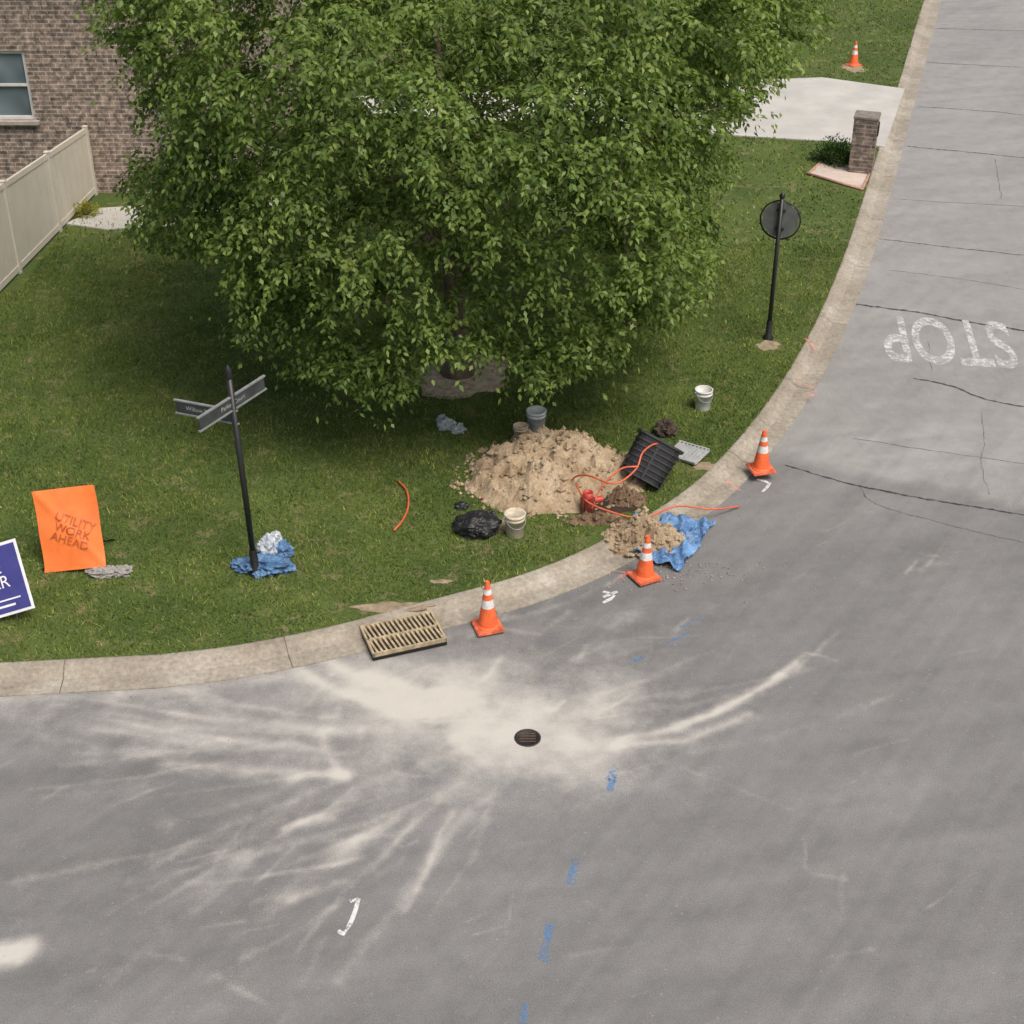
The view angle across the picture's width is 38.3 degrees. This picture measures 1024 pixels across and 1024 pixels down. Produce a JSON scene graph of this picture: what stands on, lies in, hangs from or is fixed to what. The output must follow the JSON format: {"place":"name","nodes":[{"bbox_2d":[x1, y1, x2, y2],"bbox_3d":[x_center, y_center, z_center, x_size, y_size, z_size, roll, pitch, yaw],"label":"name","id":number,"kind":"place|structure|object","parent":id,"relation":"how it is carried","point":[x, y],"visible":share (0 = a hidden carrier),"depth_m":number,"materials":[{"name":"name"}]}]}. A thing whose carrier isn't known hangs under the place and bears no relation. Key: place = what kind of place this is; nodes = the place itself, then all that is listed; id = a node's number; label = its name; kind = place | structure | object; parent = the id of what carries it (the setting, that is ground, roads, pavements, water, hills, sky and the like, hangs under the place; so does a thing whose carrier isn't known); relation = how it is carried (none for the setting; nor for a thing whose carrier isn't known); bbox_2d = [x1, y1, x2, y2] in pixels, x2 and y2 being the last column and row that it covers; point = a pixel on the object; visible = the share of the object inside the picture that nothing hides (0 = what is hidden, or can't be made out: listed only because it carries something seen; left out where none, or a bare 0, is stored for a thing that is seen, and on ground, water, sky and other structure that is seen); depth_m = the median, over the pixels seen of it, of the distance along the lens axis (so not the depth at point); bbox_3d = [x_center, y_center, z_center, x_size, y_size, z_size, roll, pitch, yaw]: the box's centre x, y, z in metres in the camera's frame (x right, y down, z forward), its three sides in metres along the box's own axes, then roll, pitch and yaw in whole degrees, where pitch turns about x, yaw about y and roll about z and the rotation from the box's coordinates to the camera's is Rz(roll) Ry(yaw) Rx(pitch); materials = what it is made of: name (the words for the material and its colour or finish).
{"place":"outdoors","nodes":[
{"label":"outdoors","id":0,"kind":"place"},
{"bbox_2d":[0,0,923,662],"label":"lawn","id":1,"kind":"structure","parent":0,"point":[760,152],"depth_m":25.00,"materials":[{"name":"green plant"}]},
{"bbox_2d":[0,538,34,622],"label":"yard sign","id":2,"kind":"object","parent":1,"relation":"on","point":[15,596],"visible":1,"depth_m":19.94,"materials":[{"name":"plastic"}]},
{"bbox_2d":[0,125,97,290],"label":"vinyl fence","id":3,"kind":"object","parent":1,"relation":"on","point":[42,194],"visible":0.98,"depth_m":31.32,"materials":[{"name":"beige plastic"}]},
{"bbox_2d":[31,485,114,572],"bbox_3d":[-6.303,0.149,21.118,1.032,1.184,0.881,0,32,0],"label":"road work sign","id":4,"kind":"object","parent":1,"relation":"on","point":[69,527],"visible":1,"depth_m":20.97,"materials":[{"name":"orange fabric"}]},
{"bbox_2d":[73,198,102,218],"bbox_3d":[-9.530,-6.840,33.102,0.638,0.491,0.691,-17,36,-25],"label":"shrub","id":5,"kind":"object","parent":1,"relation":"on","point":[83,207],"visible":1,"depth_m":33.07,"materials":[{"name":"yellow plant"}]},
{"bbox_2d":[85,564,132,578],"bbox_3d":[-5.760,0.828,21.033,0.680,0.124,0.310,0,32,0],"label":"sandbag","id":6,"kind":"object","parent":1,"relation":"on","point":[109,571],"visible":1,"depth_m":20.96,"materials":[{"name":"grey fabric"}]},
{"bbox_2d":[0,0,304,192],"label":"walls","id":7,"kind":"structure","parent":1,"relation":"on","point":[46,36],"depth_m":33.26,"materials":[{"name":"brown brick"}]},
{"bbox_2d":[0,51,39,124],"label":"windows","id":8,"kind":"structure","parent":7,"relation":"attached to","point":[15,98],"depth_m":33.32,"materials":[{"name":"glass"}]},
{"bbox_2d":[149,6,247,189],"bbox_3d":[-16.000,-9.852,32.603,21.000,5.870,0.610,0,32,0],"label":"gutter and downspout","id":9,"kind":"object","parent":7,"relation":"attached to","point":[159,112],"depth_m":33.42,"materials":[{"name":"white metal"}]},
{"bbox_2d":[65,198,272,229],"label":"walkway","id":10,"kind":"structure","parent":1,"relation":"on","point":[121,218],"depth_m":32.93,"materials":[{"name":"concrete"}]},
{"bbox_2d":[173,365,266,578],"bbox_3d":[-3.799,-0.555,20.327,1.209,3.420,1.111,-16,35,-24],"label":"street name sign","id":11,"kind":"object","parent":1,"relation":"on","point":[223,411],"visible":1,"depth_m":19.85,"materials":[{"name":"black metal"}]},
{"bbox_2d":[230,531,296,578],"bbox_3d":[-3.470,0.583,21.159,0.840,0.408,0.997,22,38,31],"label":"sandbag pile","id":12,"kind":"object","parent":1,"relation":"on","point":[275,551],"visible":0.99,"depth_m":21.09,"materials":[{"name":"blue fabric"}]},
{"bbox_2d":[349,601,435,612],"bbox_3d":[-1.655,1.308,20.358,1.240,0.010,0.263,0,32,0],"label":"soil patch","id":13,"kind":"object","parent":1,"relation":"on","point":[380,607],"visible":1,"depth_m":20.36,"materials":[{"name":"brown soil"}]},
{"bbox_2d":[393,480,408,530],"bbox_3d":[-1.688,-0.113,22.586,0.232,0.051,1.452,0,32,0],"label":"orange conduit","id":14,"kind":"object","parent":1,"relation":"on","point":[402,520],"visible":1,"depth_m":22.48,"materials":[{"name":"orange plastic"}]},
{"bbox_2d":[429,579,452,583],"bbox_3d":[-1.005,0.978,20.889,0.338,0.010,0.114,0,32,0],"label":"soil patch","id":15,"kind":"object","parent":1,"relation":"on","point":[442,581],"visible":1,"depth_m":20.88,"materials":[{"name":"brown soil"}]},
{"bbox_2d":[436,414,467,433],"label":"plastic litter","id":16,"kind":"object","parent":1,"relation":"on","point":[445,423],"visible":1,"depth_m":24.65,"materials":[{"name":"grey plastic"}]},
{"bbox_2d":[62,0,844,455],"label":"deciduous tree","id":17,"kind":"object","parent":1,"relation":"on","point":[246,222],"visible":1,"depth_m":21.23,"materials":[{"name":"green plant"}]},
{"bbox_2d":[454,501,468,510],"bbox_3d":[-0.775,-0.107,22.557,0.234,0.102,0.206,0,32,0],"label":"work glove","id":18,"kind":"object","parent":1,"relation":"on","point":[461,505],"visible":1,"depth_m":22.51,"materials":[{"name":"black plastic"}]},
{"bbox_2d":[414,354,512,398],"bbox_3d":[-0.891,-2.436,26.375,1.711,0.010,1.921,13,34,19],"label":"soil patch","id":19,"kind":"object","parent":1,"relation":"on","point":[488,380],"visible":0.56,"depth_m":26.15,"materials":[{"name":"brown soil"}]},
{"bbox_2d":[452,509,501,539],"bbox_3d":[-0.524,0.158,21.927,0.761,0.318,0.586,0,32,0],"label":"trash bag","id":20,"kind":"object","parent":1,"relation":"on","point":[479,524],"visible":1,"depth_m":21.79,"materials":[{"name":"black plastic"}]},
{"bbox_2d":[496,518,505,532],"bbox_3d":[-0.326,0.204,22.133,0.791,0.010,0.472,0,32,0],"label":"soil patch","id":21,"kind":"object","parent":1,"relation":"on","point":[502,527],"visible":0.23,"depth_m":22.09,"materials":[{"name":"brown soil"}]},
{"bbox_2d":[503,507,526,538],"bbox_3d":[0.042,0.175,21.835,0.348,0.386,0.326,0,32,0],"label":"bucket","id":22,"kind":"object","parent":1,"relation":"on","point":[514,518],"visible":1,"depth_m":21.73,"materials":[{"name":"beige plastic"}]},
{"bbox_2d":[512,422,528,438],"bbox_3d":[0.141,-1.301,24.292,0.249,0.296,0.249,12,34,19],"label":"bucket","id":23,"kind":"object","parent":1,"relation":"on","point":[518,428],"visible":0.73,"depth_m":24.23,"materials":[{"name":"grey plastic"}]},
{"bbox_2d":[526,405,546,432],"bbox_3d":[0.405,-1.525,24.556,0.358,0.397,0.336,0,32,0],"label":"bucket","id":24,"kind":"object","parent":1,"relation":"on","point":[536,415],"visible":0.88,"depth_m":24.44,"materials":[{"name":"grey plastic"}]},
{"bbox_2d":[449,425,648,518],"bbox_3d":[0.650,-0.816,23.247,3.287,0.730,2.593,0,32,0],"label":"dirt pile","id":25,"kind":"object","parent":1,"relation":"on","point":[529,471],"visible":0.91,"depth_m":22.91,"materials":[{"name":"beige soil"}]},
{"bbox_2d":[580,489,603,512],"bbox_3d":[1.215,-0.168,22.353,0.340,0.340,0.180,-9,33,-15],"label":"valve fitting","id":26,"kind":"object","parent":25,"relation":"on","point":[589,497],"visible":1,"depth_m":22.29,"materials":[{"name":"red plastic"}]},
{"bbox_2d":[562,511,627,525],"bbox_3d":[1.258,0.081,22.244,1.024,0.213,0.330,-3,32,-4],"label":"dirt pile","id":27,"kind":"object","parent":1,"relation":"on","point":[597,517],"visible":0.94,"depth_m":22.19,"materials":[{"name":"brown soil"}]},
{"bbox_2d":[594,498,637,513],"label":"dug hole floor","id":28,"kind":"structure","parent":1,"relation":"on","point":[618,509],"depth_m":22.54,"materials":[{"name":"soil"}]},
{"bbox_2d":[603,483,646,507],"bbox_3d":[1.738,-0.308,22.712,0.722,0.379,0.526,0,32,0],"label":"dirt pile","id":29,"kind":"object","parent":1,"relation":"on","point":[624,495],"visible":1,"depth_m":22.62,"materials":[{"name":"brown soil"}]},
{"bbox_2d":[600,506,690,557],"bbox_3d":[1.956,0.186,21.787,1.462,0.639,0.948,0,32,0],"label":"dirt pile","id":30,"kind":"object","parent":1,"relation":"on","point":[627,537],"visible":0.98,"depth_m":21.67,"materials":[{"name":"brown soil"}]},
{"bbox_2d":[620,428,683,488],"bbox_3d":[2.182,-0.852,23.096,0.994,1.052,0.924,0,32,0],"label":"drain grate","id":31,"kind":"object","parent":1,"relation":"on","point":[656,465],"visible":0.97,"depth_m":22.82,"materials":[{"name":"black plastic"}]},
{"bbox_2d":[614,512,715,570],"bbox_3d":[2.166,0.282,22.039,1.394,0.159,1.485,15,35,23],"label":"blue tarp","id":32,"kind":"object","parent":1,"relation":"on","point":[695,530],"visible":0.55,"depth_m":21.89,"materials":[{"name":"blue plastic"}]},
{"bbox_2d":[653,417,677,438],"bbox_3d":[2.562,-1.424,24.504,0.440,0.280,0.423,0,32,0],"label":"clump of dirt","id":33,"kind":"object","parent":1,"relation":"on","point":[665,427],"visible":1,"depth_m":24.42,"materials":[{"name":"soil"}]},
{"bbox_2d":[674,440,709,464],"bbox_3d":[2.838,-0.962,23.886,0.626,0.204,0.424,25,40,35],"label":"pit lid","id":34,"kind":"object","parent":1,"relation":"on","point":[694,454],"visible":0.77,"depth_m":23.82,"materials":[{"name":"grey plastic"}]},
{"bbox_2d":[694,385,712,411],"bbox_3d":[3.280,-1.943,25.253,0.312,0.370,0.312,12,34,19],"label":"bucket","id":35,"kind":"object","parent":1,"relation":"on","point":[703,395],"visible":1,"depth_m":25.19,"materials":[{"name":"white plastic"}]},
{"bbox_2d":[692,462,719,469],"bbox_3d":[3.107,-0.739,23.648,0.455,0.010,0.288,0,32,0],"label":"soil patch","id":36,"kind":"object","parent":1,"relation":"on","point":[704,466],"visible":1,"depth_m":23.64,"materials":[{"name":"beige soil"}]},
{"bbox_2d":[755,340,780,350],"bbox_3d":[4.774,-3.111,27.458,0.485,0.010,0.394,-23,39,-32],"label":"soil patch","id":37,"kind":"object","parent":1,"relation":"on","point":[764,345],"visible":1,"depth_m":27.45,"materials":[{"name":"brown soil"}]},
{"bbox_2d":[760,192,800,340],"bbox_3d":[4.822,-4.440,26.994,0.743,2.970,0.199,7,33,11],"label":"stop sign","id":38,"kind":"object","parent":1,"relation":"on","point":[780,218],"visible":0.99,"depth_m":26.59,"materials":[{"name":"black metal"}]},
{"bbox_2d":[808,133,850,167],"bbox_3d":[8.071,-8.944,36.226,1.188,0.785,1.407,-20,37,-29],"label":"shrub","id":39,"kind":"object","parent":1,"relation":"on","point":[831,151],"visible":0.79,"depth_m":36.12,"materials":[{"name":"green plant"}]},
{"bbox_2d":[811,162,866,186],"bbox_3d":[7.933,-8.082,35.485,1.648,0.080,1.337,21,37,29],"label":"concrete pad","id":40,"kind":"object","parent":1,"relation":"on","point":[842,174],"visible":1,"depth_m":35.48,"materials":[{"name":"grey concrete"}]},
{"bbox_2d":[807,162,869,190],"bbox_3d":[7.933,-8.116,35.464,1.717,0.061,1.406,21,37,29],"label":"brick edging","id":41,"kind":"object","parent":40,"relation":"on","point":[809,173],"visible":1,"depth_m":35.15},
{"bbox_2d":[848,110,880,173],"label":"mailbox pillar","id":42,"kind":"structure","parent":40,"relation":"on","point":[866,128],"depth_m":35.18,"materials":[{"name":"brick"}]},
{"bbox_2d":[844,41,861,66],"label":"traffic cone","id":43,"kind":"object","parent":1,"relation":"on","point":[853,61],"visible":1,"depth_m":43.63,"materials":[{"name":"orange plastic"}]},
{"bbox_2d":[841,64,865,72],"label":"soil patch","id":44,"kind":"object","parent":1,"relation":"on","point":[853,69],"visible":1,"depth_m":43.48,"materials":[{"name":"brown soil"}]},
{"bbox_2d":[0,0,1023,1023],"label":"road","id":45,"kind":"structure","parent":0,"point":[765,828],"depth_m":17.66,"materials":[{"name":"grey asphalt"}]},
{"bbox_2d":[0,0,940,696],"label":"kerb","id":46,"kind":"structure","parent":45,"relation":"on","point":[724,478],"depth_m":21.17,"materials":[{"name":"concrete"}]},
{"bbox_2d":[359,610,446,660],"bbox_3d":[-1.471,1.661,19.902,1.029,0.105,0.679,-11,34,-17],"label":"storm drain grate","id":47,"kind":"object","parent":46,"relation":"on","point":[402,635],"visible":1,"depth_m":19.84,"materials":[{"name":"metal"}]},
{"bbox_2d":[471,580,504,636],"bbox_3d":[-0.331,1.250,19.939,0.380,0.764,0.380,-9,33,-15],"label":"traffic cone","id":48,"kind":"object","parent":45,"relation":"on","point":[487,622],"visible":1,"depth_m":19.95,"materials":[{"name":"orange plastic"}]},
{"bbox_2d":[2,3,1006,1014],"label":"gravel","id":49,"kind":"structure","parent":45,"relation":"on","point":[614,576],"depth_m":21.18,"materials":[{"name":"grey gravel"}]},
{"bbox_2d":[514,729,540,746],"bbox_3d":[0.193,2.790,18.213,0.330,0.014,0.330,0,32,0],"label":"manhole cover","id":50,"kind":"object","parent":45,"relation":"on","point":[527,737],"visible":1,"depth_m":18.21,"materials":[{"name":"metal"}]},
{"bbox_2d":[337,479,770,935],"bbox_3d":[0.851,1.887,19.667,0.808,0.001,11.075,19,36,27],"label":"white utility marking","id":51,"kind":"object","parent":45,"relation":"on","point":[353,914],"visible":1,"depth_m":15.93,"materials":[{"name":"white paint"}]},
{"bbox_2d":[521,617,700,1019],"bbox_3d":[1.044,3.212,17.540,0.727,0.001,7.373,11,34,17],"label":"blue utility marking","id":52,"kind":"object","parent":45,"relation":"on","point":[572,866],"visible":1,"depth_m":16.31,"materials":[{"name":"blue paint"}]},
{"bbox_2d":[627,535,661,586],"bbox_3d":[1.900,0.643,20.977,0.380,0.711,0.380,-16,35,-24],"label":"traffic cone","id":53,"kind":"object","parent":45,"relation":"on","point":[643,574],"visible":1,"depth_m":20.98,"materials":[{"name":"orange plastic"}]},
{"bbox_2d":[572,443,739,517],"bbox_3d":[2.199,-0.480,22.581,2.432,0.896,1.350,-12,34,-18],"label":"orange conduit","id":54,"kind":"object","parent":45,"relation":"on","point":[618,470],"visible":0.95,"depth_m":22.31,"materials":[{"name":"orange plastic"}]},
{"bbox_2d":[746,430,775,476],"bbox_3d":[3.979,-0.986,23.369,0.380,0.732,0.380,-8,33,-12],"label":"traffic cone","id":55,"kind":"object","parent":45,"relation":"on","point":[760,465],"visible":1,"depth_m":23.38,"materials":[{"name":"orange plastic"}]},
{"bbox_2d":[785,28,1023,541],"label":"asphalt cracks","id":56,"kind":"object","parent":45,"relation":"on","point":[929,347],"visible":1,"depth_m":26.47,"materials":[{"name":"black asphalt"}]},
{"bbox_2d":[884,316,1016,368],"bbox_3d":[8.241,-3.236,27.898,2.400,0.001,2.100,4,32,7],"label":"stop marking","id":57,"kind":"object","parent":45,"relation":"on","point":[952,351],"visible":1,"depth_m":27.81,"materials":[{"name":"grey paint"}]},
{"bbox_2d":[359,77,904,147],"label":"driveway","id":58,"kind":"structure","parent":0,"point":[816,109],"depth_m":39.96,"materials":[{"name":"concrete"}]}
]}

